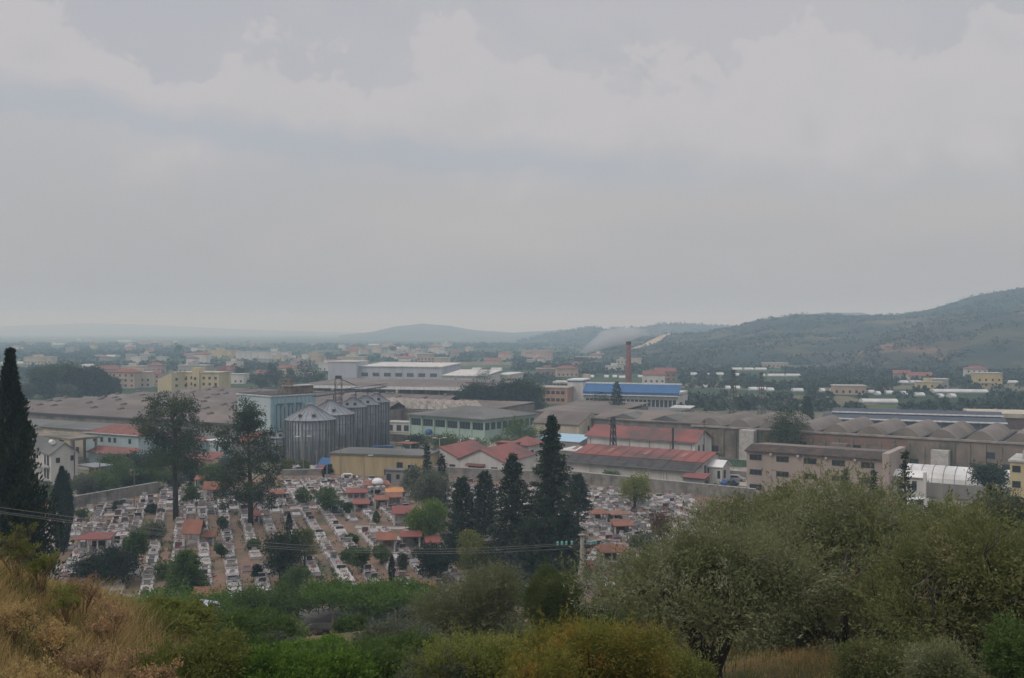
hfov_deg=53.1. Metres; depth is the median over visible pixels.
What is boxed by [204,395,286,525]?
pine tree
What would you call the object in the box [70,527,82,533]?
grave
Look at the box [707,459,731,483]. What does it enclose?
workshop wing
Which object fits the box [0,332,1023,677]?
ground
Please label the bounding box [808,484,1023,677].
olive tree
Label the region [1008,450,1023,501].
yellow building
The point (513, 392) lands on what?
tree
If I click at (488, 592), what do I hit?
shrub
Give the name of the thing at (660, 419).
grey factory block
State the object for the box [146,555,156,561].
grave
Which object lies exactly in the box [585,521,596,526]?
grave
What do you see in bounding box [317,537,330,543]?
grave
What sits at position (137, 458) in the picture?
tree
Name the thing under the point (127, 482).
tree
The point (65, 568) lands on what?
grave
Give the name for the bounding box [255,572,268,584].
grave
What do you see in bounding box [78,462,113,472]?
carport
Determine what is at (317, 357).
house
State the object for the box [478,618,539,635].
shrub
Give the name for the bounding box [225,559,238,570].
grave
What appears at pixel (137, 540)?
tree
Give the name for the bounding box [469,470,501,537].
conifer tree
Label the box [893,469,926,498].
white house
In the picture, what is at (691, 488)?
cemetery wall
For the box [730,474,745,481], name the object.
car
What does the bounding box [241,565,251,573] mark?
grave
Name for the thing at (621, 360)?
house
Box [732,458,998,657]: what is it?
olive tree
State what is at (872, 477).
conifer tree
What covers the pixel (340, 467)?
utility pole
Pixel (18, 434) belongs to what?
cypress tree
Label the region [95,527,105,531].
grave
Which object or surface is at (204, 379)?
apartment block
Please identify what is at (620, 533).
grave
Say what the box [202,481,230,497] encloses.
tomb shelter
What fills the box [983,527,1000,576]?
bare branch
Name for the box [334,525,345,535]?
grave
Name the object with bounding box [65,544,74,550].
grave
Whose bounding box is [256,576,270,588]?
grave
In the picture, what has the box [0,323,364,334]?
hill
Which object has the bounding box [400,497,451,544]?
tree
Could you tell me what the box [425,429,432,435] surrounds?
blue tank
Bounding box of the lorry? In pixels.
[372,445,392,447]
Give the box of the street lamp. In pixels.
[295,436,310,468]
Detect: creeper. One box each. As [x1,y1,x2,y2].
[134,575,278,611]
[220,571,313,632]
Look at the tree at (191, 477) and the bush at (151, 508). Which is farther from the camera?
the tree at (191, 477)
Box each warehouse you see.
[297,378,529,398]
[744,442,905,502]
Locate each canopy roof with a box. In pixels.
[395,441,419,448]
[552,380,567,385]
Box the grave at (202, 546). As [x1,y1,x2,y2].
[198,543,209,551]
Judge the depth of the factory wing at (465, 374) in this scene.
623.85 m
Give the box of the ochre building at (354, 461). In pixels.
[329,447,439,475]
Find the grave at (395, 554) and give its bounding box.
[393,552,402,559]
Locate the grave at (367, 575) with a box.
[364,571,376,580]
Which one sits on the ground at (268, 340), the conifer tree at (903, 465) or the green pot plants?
the conifer tree at (903, 465)
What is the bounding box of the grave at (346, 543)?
[343,537,354,547]
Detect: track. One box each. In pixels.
[631,333,670,348]
[734,480,746,485]
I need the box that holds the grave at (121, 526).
[115,524,125,531]
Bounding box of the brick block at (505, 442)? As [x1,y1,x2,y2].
[495,440,521,444]
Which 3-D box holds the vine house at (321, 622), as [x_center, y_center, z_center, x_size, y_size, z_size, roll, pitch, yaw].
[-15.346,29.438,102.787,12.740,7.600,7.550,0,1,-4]
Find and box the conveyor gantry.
[313,383,387,399]
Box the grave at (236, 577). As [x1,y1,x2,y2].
[226,575,240,584]
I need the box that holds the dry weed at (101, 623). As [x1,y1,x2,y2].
[85,595,134,657]
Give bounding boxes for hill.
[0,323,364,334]
[339,324,570,338]
[517,324,727,344]
[587,288,1023,364]
[817,312,866,315]
[821,312,1023,369]
[927,322,1023,370]
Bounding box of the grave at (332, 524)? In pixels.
[330,520,340,528]
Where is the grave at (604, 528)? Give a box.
[601,526,612,533]
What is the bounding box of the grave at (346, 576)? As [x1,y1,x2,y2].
[341,574,354,582]
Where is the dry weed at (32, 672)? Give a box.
[0,651,60,677]
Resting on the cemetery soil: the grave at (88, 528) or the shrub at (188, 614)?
the grave at (88, 528)
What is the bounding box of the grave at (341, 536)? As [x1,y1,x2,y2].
[338,533,346,541]
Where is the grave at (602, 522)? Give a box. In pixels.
[598,520,605,528]
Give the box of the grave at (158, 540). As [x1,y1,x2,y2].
[150,536,160,544]
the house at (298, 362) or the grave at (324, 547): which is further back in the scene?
the house at (298, 362)
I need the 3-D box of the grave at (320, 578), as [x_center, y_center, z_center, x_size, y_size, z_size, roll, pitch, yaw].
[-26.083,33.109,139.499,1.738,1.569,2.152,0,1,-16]
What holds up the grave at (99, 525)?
on the cemetery soil
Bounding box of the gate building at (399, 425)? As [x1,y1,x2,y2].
[390,420,408,431]
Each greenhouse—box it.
[117,340,135,341]
[748,387,757,390]
[766,387,773,390]
[767,374,784,376]
[784,374,800,376]
[791,388,803,391]
[859,398,898,403]
[866,390,874,393]
[884,390,892,394]
[897,380,908,383]
[906,463,981,485]
[908,380,920,383]
[913,392,925,396]
[929,389,988,392]
[946,393,956,397]
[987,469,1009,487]
[1005,380,1017,383]
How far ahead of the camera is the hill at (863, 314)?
2968.59 m
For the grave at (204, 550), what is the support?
on the cemetery soil
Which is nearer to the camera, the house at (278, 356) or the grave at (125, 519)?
the grave at (125, 519)
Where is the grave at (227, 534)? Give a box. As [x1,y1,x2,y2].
[222,533,231,542]
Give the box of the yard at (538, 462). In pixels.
[263,432,1009,492]
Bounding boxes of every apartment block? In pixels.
[158,371,195,391]
[181,367,231,388]
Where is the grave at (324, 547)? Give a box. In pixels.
[321,543,332,550]
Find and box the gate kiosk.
[681,472,710,483]
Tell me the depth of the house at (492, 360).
1029.78 m
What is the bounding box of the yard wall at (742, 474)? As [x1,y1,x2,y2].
[730,470,746,479]
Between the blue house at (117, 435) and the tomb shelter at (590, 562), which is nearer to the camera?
the tomb shelter at (590, 562)
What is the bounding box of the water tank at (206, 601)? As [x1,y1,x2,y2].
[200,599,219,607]
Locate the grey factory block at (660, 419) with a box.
[591,409,725,428]
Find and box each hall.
[406,405,539,440]
[584,424,713,451]
[822,413,1007,429]
[832,407,1003,417]
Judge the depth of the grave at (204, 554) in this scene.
156.64 m
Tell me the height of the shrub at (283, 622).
2.600 m
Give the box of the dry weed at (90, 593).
[63,571,104,621]
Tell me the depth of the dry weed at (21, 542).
21.00 m
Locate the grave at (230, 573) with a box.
[226,569,237,576]
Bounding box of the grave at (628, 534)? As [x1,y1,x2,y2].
[623,532,631,541]
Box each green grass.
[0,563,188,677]
[0,570,830,677]
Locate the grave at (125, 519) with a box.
[120,517,129,524]
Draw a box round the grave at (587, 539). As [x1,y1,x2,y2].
[584,535,591,543]
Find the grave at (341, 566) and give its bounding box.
[334,564,348,573]
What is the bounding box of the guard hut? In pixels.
[384,468,407,483]
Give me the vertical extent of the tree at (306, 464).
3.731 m
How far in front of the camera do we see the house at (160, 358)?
1152.05 m
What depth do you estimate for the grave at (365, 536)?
171.06 m
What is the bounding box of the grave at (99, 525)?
[95,523,105,529]
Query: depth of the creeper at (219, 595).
100.28 m
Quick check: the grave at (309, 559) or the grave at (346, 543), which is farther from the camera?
the grave at (346, 543)
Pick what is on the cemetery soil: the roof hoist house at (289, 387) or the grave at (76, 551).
the grave at (76, 551)
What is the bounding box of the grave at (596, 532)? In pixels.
[591,528,599,537]
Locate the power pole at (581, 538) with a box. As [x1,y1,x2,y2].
[556,533,596,604]
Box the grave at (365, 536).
[362,531,369,540]
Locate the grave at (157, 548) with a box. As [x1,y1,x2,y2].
[147,546,159,553]
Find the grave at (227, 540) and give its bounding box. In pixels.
[223,536,232,544]
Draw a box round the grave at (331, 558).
[328,552,339,562]
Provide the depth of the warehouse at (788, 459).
214.26 m
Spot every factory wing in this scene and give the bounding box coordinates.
[441,369,502,379]
[500,372,523,379]
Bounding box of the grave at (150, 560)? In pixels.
[143,558,157,568]
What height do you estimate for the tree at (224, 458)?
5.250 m
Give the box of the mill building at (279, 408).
[236,390,316,439]
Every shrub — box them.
[96,591,146,606]
[128,613,262,677]
[130,591,222,642]
[165,625,330,675]
[193,593,245,612]
[194,608,266,639]
[218,602,309,639]
[230,633,382,677]
[255,627,305,643]
[274,631,346,651]
[293,613,313,636]
[306,625,440,677]
[331,613,369,632]
[342,610,453,652]
[380,600,471,632]
[386,621,544,677]
[391,636,484,677]
[399,556,529,637]
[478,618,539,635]
[494,635,599,677]
[495,600,697,677]
[504,628,544,645]
[512,555,592,632]
[575,603,621,623]
[589,583,652,623]
[589,607,650,636]
[628,618,675,651]
[657,640,720,677]
[731,609,839,654]
[817,627,938,677]
[856,606,991,646]
[886,631,989,677]
[912,485,967,526]
[972,481,1021,633]
[974,608,1023,677]
[981,484,1023,515]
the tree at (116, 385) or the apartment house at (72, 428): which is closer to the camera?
the apartment house at (72, 428)
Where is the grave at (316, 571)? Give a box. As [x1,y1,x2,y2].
[309,564,320,574]
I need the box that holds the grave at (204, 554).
[199,552,208,555]
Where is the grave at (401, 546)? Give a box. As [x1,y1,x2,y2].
[396,543,409,551]
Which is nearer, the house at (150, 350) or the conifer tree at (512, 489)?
the conifer tree at (512, 489)
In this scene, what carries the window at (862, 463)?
in the warehouse at (788, 459)
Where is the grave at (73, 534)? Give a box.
[70,530,81,537]
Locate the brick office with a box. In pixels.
[540,385,573,403]
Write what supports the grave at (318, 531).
on the cemetery soil
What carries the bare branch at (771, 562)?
attached to the olive tree at (698, 574)
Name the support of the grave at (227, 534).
on the cemetery soil
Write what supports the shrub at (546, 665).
on the ground at (268, 340)
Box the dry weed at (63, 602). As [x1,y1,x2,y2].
[41,580,83,627]
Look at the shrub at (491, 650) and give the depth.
17.31 m
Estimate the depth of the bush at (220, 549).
156.55 m
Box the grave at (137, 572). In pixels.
[126,565,139,577]
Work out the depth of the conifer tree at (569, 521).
139.25 m
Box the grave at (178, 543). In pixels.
[173,541,182,548]
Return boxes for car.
[341,473,357,478]
[720,479,738,485]
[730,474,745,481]
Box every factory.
[327,360,461,379]
[385,397,533,420]
[582,382,687,406]
[691,411,1023,469]
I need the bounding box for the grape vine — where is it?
[295,569,437,622]
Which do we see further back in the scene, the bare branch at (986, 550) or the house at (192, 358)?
the house at (192, 358)
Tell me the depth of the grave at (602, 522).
180.97 m
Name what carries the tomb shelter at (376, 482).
on the cemetery soil
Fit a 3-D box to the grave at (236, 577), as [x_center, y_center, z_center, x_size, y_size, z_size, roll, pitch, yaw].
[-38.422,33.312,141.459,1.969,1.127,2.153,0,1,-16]
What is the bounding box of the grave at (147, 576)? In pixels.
[142,574,154,583]
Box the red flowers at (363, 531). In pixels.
[51,477,686,595]
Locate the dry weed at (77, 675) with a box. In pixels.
[67,669,109,677]
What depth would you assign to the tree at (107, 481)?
211.96 m
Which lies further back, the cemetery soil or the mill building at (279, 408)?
the mill building at (279, 408)
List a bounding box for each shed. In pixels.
[24,386,460,430]
[28,418,237,439]
[534,400,649,418]
[535,433,586,447]
[558,446,581,459]
[648,407,688,411]
[670,405,694,411]
[963,409,1023,429]
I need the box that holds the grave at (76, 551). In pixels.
[71,550,79,556]
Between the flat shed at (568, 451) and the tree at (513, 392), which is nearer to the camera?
the flat shed at (568, 451)
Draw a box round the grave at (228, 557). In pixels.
[223,554,236,561]
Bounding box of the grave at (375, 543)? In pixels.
[370,541,377,549]
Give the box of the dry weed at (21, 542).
[0,521,38,587]
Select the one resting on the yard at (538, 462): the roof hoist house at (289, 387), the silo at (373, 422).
the silo at (373, 422)
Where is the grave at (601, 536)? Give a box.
[597,531,605,540]
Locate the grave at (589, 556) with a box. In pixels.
[587,554,595,561]
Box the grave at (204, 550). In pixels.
[198,548,209,555]
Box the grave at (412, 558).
[409,554,418,565]
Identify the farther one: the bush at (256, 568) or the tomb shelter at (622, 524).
the tomb shelter at (622, 524)
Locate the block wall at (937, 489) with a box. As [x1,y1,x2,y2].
[927,482,999,499]
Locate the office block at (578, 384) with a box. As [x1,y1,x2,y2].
[567,378,589,400]
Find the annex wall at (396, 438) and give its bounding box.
[390,434,472,444]
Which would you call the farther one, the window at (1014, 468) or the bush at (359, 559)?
the window at (1014, 468)
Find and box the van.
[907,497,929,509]
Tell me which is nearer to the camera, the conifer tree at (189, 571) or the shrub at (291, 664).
the shrub at (291, 664)
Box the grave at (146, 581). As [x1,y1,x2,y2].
[140,578,153,589]
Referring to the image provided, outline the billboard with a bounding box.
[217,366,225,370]
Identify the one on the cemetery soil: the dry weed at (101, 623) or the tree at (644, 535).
the tree at (644, 535)
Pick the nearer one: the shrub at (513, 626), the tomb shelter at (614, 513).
the shrub at (513, 626)
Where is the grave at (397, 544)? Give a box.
[395,541,400,549]
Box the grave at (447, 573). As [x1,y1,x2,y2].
[443,564,454,574]
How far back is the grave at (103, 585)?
138.70 m
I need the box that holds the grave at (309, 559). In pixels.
[303,555,316,564]
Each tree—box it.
[0,347,76,584]
[21,364,59,397]
[21,382,35,399]
[31,360,81,397]
[31,481,53,501]
[46,488,75,510]
[49,465,75,551]
[54,383,81,397]
[57,536,150,584]
[58,365,105,397]
[69,472,100,494]
[74,366,118,396]
[87,468,101,477]
[90,470,124,491]
[95,452,132,469]
[96,456,138,487]
[108,376,122,392]
[120,470,159,486]
[120,526,150,561]
[123,447,162,470]
[126,390,216,519]
[133,466,171,490]
[147,447,179,470]
[151,559,170,580]
[157,470,188,486]
[159,548,213,594]
[174,343,183,355]
[177,461,205,484]
[195,461,227,485]
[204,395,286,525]
[214,455,231,471]
[229,363,248,372]
[240,367,255,374]
[249,372,270,388]
[257,523,309,579]
[259,362,288,388]
[273,563,313,593]
[276,365,299,384]
[281,457,296,468]
[285,512,293,530]
[292,359,322,383]
[292,527,321,565]
[295,487,312,504]
[298,459,309,468]
[308,367,327,381]
[312,485,343,511]
[321,464,333,477]
[337,350,350,356]
[372,510,380,522]
[388,554,395,581]
[398,428,429,448]
[399,463,424,490]
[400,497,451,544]
[403,465,454,506]
[411,541,461,578]
[416,431,464,448]
[420,442,432,484]
[436,453,451,510]
[439,475,481,562]
[451,380,494,399]
[454,527,497,570]
[457,435,490,446]
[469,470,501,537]
[471,365,493,379]
[475,376,536,403]
[482,452,547,569]
[489,434,514,444]
[500,415,544,439]
[504,516,555,583]
[505,375,548,410]
[512,414,603,579]
[545,509,589,581]
[549,377,567,385]
[554,492,862,677]
[562,472,593,531]
[592,392,609,400]
[599,469,623,482]
[609,543,704,649]
[610,381,624,404]
[616,470,659,506]
[627,528,656,550]
[649,510,672,538]
[667,481,779,650]
[696,513,838,655]
[716,481,774,517]
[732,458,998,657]
[749,456,846,649]
[760,402,812,443]
[802,396,813,419]
[806,528,994,656]
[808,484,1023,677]
[841,467,849,505]
[869,469,878,500]
[876,507,1009,640]
[897,450,918,515]
[915,493,988,638]
[943,482,1023,627]
[964,458,1009,493]
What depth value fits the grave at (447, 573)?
146.54 m
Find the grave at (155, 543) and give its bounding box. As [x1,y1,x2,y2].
[149,541,160,549]
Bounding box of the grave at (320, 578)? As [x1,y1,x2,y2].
[315,574,325,581]
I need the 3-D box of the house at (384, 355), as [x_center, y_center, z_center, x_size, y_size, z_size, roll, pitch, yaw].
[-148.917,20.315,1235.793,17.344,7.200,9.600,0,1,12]
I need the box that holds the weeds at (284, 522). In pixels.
[67,479,698,602]
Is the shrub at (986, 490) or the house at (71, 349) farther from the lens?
the house at (71, 349)
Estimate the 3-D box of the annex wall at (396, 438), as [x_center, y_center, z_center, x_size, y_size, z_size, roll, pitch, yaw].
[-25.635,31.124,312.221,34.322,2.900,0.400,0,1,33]
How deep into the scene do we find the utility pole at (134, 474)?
199.20 m
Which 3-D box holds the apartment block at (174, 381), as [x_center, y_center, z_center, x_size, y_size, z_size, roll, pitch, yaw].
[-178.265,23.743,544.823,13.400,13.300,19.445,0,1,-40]
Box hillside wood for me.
[515,287,1023,367]
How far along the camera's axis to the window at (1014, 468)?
199.17 m
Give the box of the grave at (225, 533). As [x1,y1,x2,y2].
[221,531,232,540]
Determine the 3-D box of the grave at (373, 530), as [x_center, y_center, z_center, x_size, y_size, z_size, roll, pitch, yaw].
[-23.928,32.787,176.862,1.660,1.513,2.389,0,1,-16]
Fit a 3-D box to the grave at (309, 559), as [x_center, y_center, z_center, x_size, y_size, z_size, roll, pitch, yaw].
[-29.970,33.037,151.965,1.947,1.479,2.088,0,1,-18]
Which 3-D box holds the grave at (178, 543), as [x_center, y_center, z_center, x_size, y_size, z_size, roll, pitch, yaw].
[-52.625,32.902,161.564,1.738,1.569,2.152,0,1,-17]
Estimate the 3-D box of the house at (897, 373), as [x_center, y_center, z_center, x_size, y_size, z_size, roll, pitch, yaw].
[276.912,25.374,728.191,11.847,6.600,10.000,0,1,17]
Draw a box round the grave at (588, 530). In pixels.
[585,525,593,533]
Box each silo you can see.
[267,429,284,462]
[284,403,335,464]
[317,398,354,449]
[341,396,366,446]
[358,394,379,447]
[369,392,389,444]
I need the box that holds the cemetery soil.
[46,474,830,601]
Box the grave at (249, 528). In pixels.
[244,526,253,535]
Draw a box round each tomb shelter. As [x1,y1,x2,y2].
[74,532,116,553]
[180,519,206,546]
[191,586,221,597]
[193,475,205,485]
[201,530,217,544]
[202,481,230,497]
[253,510,262,521]
[269,489,285,498]
[346,487,366,499]
[353,498,369,511]
[363,478,390,498]
[374,494,388,508]
[376,531,396,552]
[385,487,403,496]
[387,492,402,504]
[391,505,411,525]
[400,530,421,549]
[419,580,437,588]
[423,535,441,549]
[584,560,597,577]
[588,509,609,522]
[593,543,630,566]
[607,510,630,518]
[610,519,634,533]
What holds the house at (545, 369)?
on the ground at (268, 340)
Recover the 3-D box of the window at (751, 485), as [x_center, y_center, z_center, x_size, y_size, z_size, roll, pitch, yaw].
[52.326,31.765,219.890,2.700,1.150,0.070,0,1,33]
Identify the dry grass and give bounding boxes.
[0,548,203,677]
[458,632,990,677]
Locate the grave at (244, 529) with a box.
[243,524,254,532]
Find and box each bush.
[74,507,89,517]
[111,500,122,510]
[142,519,169,540]
[144,502,156,512]
[181,485,200,502]
[213,543,228,557]
[216,516,228,530]
[233,492,247,503]
[245,538,259,549]
[250,564,262,577]
[339,545,352,562]
[341,502,353,513]
[344,532,359,542]
[347,545,372,570]
[371,544,391,563]
[396,552,408,570]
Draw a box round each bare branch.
[751,536,782,579]
[914,557,939,614]
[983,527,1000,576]
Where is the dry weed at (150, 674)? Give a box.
[130,654,183,677]
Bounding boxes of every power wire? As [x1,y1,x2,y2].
[0,507,552,548]
[0,511,547,551]
[1,513,573,553]
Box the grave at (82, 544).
[75,541,84,548]
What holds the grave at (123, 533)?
on the cemetery soil
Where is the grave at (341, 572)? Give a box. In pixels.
[336,570,351,579]
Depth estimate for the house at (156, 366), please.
767.37 m
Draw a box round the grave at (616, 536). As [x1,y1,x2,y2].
[612,534,622,539]
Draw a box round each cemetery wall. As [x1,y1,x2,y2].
[73,482,157,507]
[281,468,332,475]
[429,466,571,483]
[572,471,755,500]
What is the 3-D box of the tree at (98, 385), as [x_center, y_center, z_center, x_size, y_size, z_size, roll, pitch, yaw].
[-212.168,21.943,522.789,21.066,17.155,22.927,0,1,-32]
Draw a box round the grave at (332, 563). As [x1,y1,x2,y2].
[330,560,341,566]
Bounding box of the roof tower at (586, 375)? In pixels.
[582,374,590,381]
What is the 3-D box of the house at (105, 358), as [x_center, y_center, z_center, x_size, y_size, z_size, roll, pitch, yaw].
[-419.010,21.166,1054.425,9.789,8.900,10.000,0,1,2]
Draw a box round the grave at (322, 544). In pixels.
[319,541,330,548]
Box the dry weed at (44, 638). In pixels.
[22,614,79,667]
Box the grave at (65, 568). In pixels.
[61,563,71,571]
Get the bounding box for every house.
[11,345,23,348]
[24,355,56,366]
[30,435,79,483]
[39,424,103,456]
[66,346,78,353]
[83,424,168,457]
[90,343,97,348]
[98,355,110,363]
[98,366,120,375]
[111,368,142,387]
[120,363,147,369]
[124,346,136,349]
[125,354,137,359]
[130,356,147,362]
[136,368,154,387]
[138,340,171,344]
[145,348,155,351]
[145,362,165,375]
[145,370,163,383]
[156,356,168,360]
[164,434,210,452]
[178,362,213,371]
[186,356,198,363]
[193,352,209,362]
[196,451,231,473]
[197,348,210,351]
[206,438,232,457]
[208,348,235,358]
[225,358,243,366]
[226,366,234,372]
[231,373,249,383]
[236,351,291,359]
[255,370,272,375]
[256,358,271,361]
[271,353,287,361]
[275,379,313,393]
[277,365,299,375]
[290,358,302,364]
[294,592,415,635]
[295,360,315,367]
[297,367,314,375]
[302,354,307,359]
[309,352,323,363]
[318,360,330,370]
[337,355,366,360]
[338,344,346,349]
[346,349,358,356]
[351,347,362,354]
[363,348,370,353]
[372,348,381,352]
[381,353,395,358]
[387,351,400,354]
[398,348,409,351]
[398,356,415,361]
[408,350,414,355]
[414,352,428,359]
[417,353,433,361]
[428,346,440,351]
[432,440,487,466]
[434,348,442,353]
[434,357,449,362]
[441,342,450,346]
[450,351,459,357]
[456,442,534,470]
[465,346,473,351]
[483,358,500,363]
[498,352,511,355]
[498,354,512,359]
[515,436,543,460]
[521,350,531,356]
[526,352,531,357]
[532,350,552,359]
[532,355,545,361]
[534,356,543,362]
[536,365,554,374]
[555,365,578,376]
[589,353,601,358]
[605,363,623,369]
[616,357,625,364]
[631,358,641,364]
[642,371,665,382]
[653,368,676,381]
[761,362,787,367]
[830,384,866,394]
[892,370,910,378]
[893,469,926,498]
[905,372,931,379]
[914,378,942,388]
[933,378,948,388]
[962,366,987,376]
[971,372,1002,387]
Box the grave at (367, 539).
[364,535,373,543]
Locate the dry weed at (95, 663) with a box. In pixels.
[54,639,113,677]
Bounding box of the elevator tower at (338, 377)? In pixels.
[335,375,357,403]
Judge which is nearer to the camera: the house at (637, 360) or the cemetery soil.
the cemetery soil
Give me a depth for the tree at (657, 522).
166.63 m
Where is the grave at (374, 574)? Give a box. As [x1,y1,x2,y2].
[367,572,380,580]
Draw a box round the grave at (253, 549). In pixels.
[248,547,259,555]
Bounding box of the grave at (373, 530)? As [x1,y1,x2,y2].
[368,523,378,532]
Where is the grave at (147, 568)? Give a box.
[141,567,156,578]
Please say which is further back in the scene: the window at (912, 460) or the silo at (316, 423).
the silo at (316, 423)
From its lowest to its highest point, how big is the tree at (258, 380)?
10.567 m
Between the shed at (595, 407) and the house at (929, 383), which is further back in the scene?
the house at (929, 383)
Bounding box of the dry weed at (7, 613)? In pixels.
[0,597,39,649]
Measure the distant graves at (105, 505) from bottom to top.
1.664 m
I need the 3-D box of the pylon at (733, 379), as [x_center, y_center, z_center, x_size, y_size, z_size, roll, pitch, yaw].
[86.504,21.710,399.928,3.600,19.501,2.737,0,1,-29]
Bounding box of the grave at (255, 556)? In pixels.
[249,552,261,560]
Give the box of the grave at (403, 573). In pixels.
[395,571,408,580]
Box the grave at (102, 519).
[96,518,106,525]
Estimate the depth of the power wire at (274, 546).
78.41 m
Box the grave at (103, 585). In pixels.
[99,581,111,589]
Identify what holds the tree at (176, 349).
on the ground at (268, 340)
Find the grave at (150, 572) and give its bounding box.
[141,569,155,582]
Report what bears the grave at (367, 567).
on the cemetery soil
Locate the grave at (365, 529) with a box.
[360,526,370,536]
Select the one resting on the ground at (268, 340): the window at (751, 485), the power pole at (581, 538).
the power pole at (581, 538)
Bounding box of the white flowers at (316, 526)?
[50,477,675,589]
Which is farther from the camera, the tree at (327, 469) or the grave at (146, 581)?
the tree at (327, 469)
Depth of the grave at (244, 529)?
177.36 m
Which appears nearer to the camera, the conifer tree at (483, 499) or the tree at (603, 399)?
the conifer tree at (483, 499)
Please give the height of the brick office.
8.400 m
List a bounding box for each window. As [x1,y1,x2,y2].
[372,372,378,376]
[396,425,400,430]
[396,462,402,467]
[404,425,408,430]
[411,418,420,425]
[423,419,432,425]
[435,420,444,426]
[447,420,457,427]
[460,421,469,428]
[473,422,482,429]
[485,423,489,429]
[491,422,494,429]
[712,445,718,451]
[750,454,761,459]
[750,469,761,474]
[750,484,761,489]
[776,456,788,461]
[776,471,788,476]
[803,458,816,463]
[832,460,844,465]
[861,462,874,468]
[910,458,917,463]
[911,480,916,490]
[986,452,994,458]
[1002,464,1009,469]
[1012,465,1020,472]
[1012,481,1020,487]
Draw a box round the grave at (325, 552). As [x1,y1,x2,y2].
[323,545,334,555]
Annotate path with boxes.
[355,526,407,528]
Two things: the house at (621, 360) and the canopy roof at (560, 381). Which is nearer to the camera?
the canopy roof at (560, 381)
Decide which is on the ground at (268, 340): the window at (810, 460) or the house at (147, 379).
the house at (147, 379)
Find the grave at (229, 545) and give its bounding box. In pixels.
[224,543,234,554]
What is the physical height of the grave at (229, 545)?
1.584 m
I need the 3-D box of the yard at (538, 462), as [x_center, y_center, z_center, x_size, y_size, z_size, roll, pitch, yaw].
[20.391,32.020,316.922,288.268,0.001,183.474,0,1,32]
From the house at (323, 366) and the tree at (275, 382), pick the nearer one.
the tree at (275, 382)
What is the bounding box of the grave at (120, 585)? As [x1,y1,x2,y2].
[110,580,125,591]
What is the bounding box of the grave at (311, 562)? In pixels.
[306,561,317,568]
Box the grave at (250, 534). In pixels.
[245,532,255,541]
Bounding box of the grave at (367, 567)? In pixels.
[361,564,374,575]
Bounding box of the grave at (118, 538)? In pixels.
[111,535,122,543]
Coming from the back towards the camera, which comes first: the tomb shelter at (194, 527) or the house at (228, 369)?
the house at (228, 369)
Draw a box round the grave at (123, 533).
[116,530,127,538]
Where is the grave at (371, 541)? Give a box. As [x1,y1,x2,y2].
[368,537,375,545]
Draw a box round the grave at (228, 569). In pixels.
[225,567,238,574]
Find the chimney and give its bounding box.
[625,341,631,382]
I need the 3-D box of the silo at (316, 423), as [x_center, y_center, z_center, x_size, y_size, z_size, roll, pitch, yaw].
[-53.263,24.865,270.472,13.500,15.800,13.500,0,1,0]
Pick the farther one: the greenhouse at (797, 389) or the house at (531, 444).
the greenhouse at (797, 389)
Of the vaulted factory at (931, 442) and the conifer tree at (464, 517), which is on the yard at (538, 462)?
the vaulted factory at (931, 442)
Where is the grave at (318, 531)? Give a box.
[314,529,325,538]
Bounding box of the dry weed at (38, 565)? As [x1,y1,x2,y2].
[17,541,59,601]
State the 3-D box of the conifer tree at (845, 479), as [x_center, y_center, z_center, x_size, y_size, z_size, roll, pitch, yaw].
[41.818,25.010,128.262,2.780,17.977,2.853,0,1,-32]
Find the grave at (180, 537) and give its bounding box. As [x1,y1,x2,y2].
[173,535,182,544]
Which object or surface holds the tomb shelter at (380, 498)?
on the cemetery soil
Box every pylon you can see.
[607,416,618,444]
[729,370,737,412]
[757,372,765,414]
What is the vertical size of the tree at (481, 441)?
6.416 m
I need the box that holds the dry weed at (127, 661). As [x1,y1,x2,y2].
[106,645,158,677]
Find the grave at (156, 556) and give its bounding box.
[145,553,158,560]
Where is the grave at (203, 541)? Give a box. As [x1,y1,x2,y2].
[198,539,208,548]
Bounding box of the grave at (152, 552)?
[148,548,158,556]
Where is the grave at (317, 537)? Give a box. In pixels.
[315,534,325,541]
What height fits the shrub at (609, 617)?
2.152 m
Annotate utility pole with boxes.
[130,472,138,505]
[340,446,343,488]
[701,420,706,450]
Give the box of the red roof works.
[564,443,722,480]
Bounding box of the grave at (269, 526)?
[265,524,275,531]
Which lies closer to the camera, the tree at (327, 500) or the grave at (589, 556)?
the grave at (589, 556)
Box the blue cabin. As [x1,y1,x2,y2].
[316,457,329,467]
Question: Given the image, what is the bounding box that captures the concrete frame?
[36,432,99,460]
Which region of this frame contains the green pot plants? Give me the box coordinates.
[63,478,695,586]
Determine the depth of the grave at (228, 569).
147.17 m
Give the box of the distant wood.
[0,340,1023,411]
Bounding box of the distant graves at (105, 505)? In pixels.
[40,474,700,614]
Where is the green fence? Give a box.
[719,458,746,466]
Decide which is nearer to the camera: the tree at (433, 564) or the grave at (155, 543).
the tree at (433, 564)
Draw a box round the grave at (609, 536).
[603,534,615,542]
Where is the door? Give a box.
[386,474,390,482]
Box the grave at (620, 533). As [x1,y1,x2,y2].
[618,530,625,538]
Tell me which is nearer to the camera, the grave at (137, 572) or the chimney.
the grave at (137, 572)
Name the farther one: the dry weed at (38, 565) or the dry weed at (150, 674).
the dry weed at (38, 565)
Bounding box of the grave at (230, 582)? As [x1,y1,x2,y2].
[227,580,241,587]
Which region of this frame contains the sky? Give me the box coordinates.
[0,0,1023,331]
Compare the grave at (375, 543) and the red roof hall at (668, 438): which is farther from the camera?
the red roof hall at (668, 438)
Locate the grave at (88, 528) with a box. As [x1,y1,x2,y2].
[83,526,92,532]

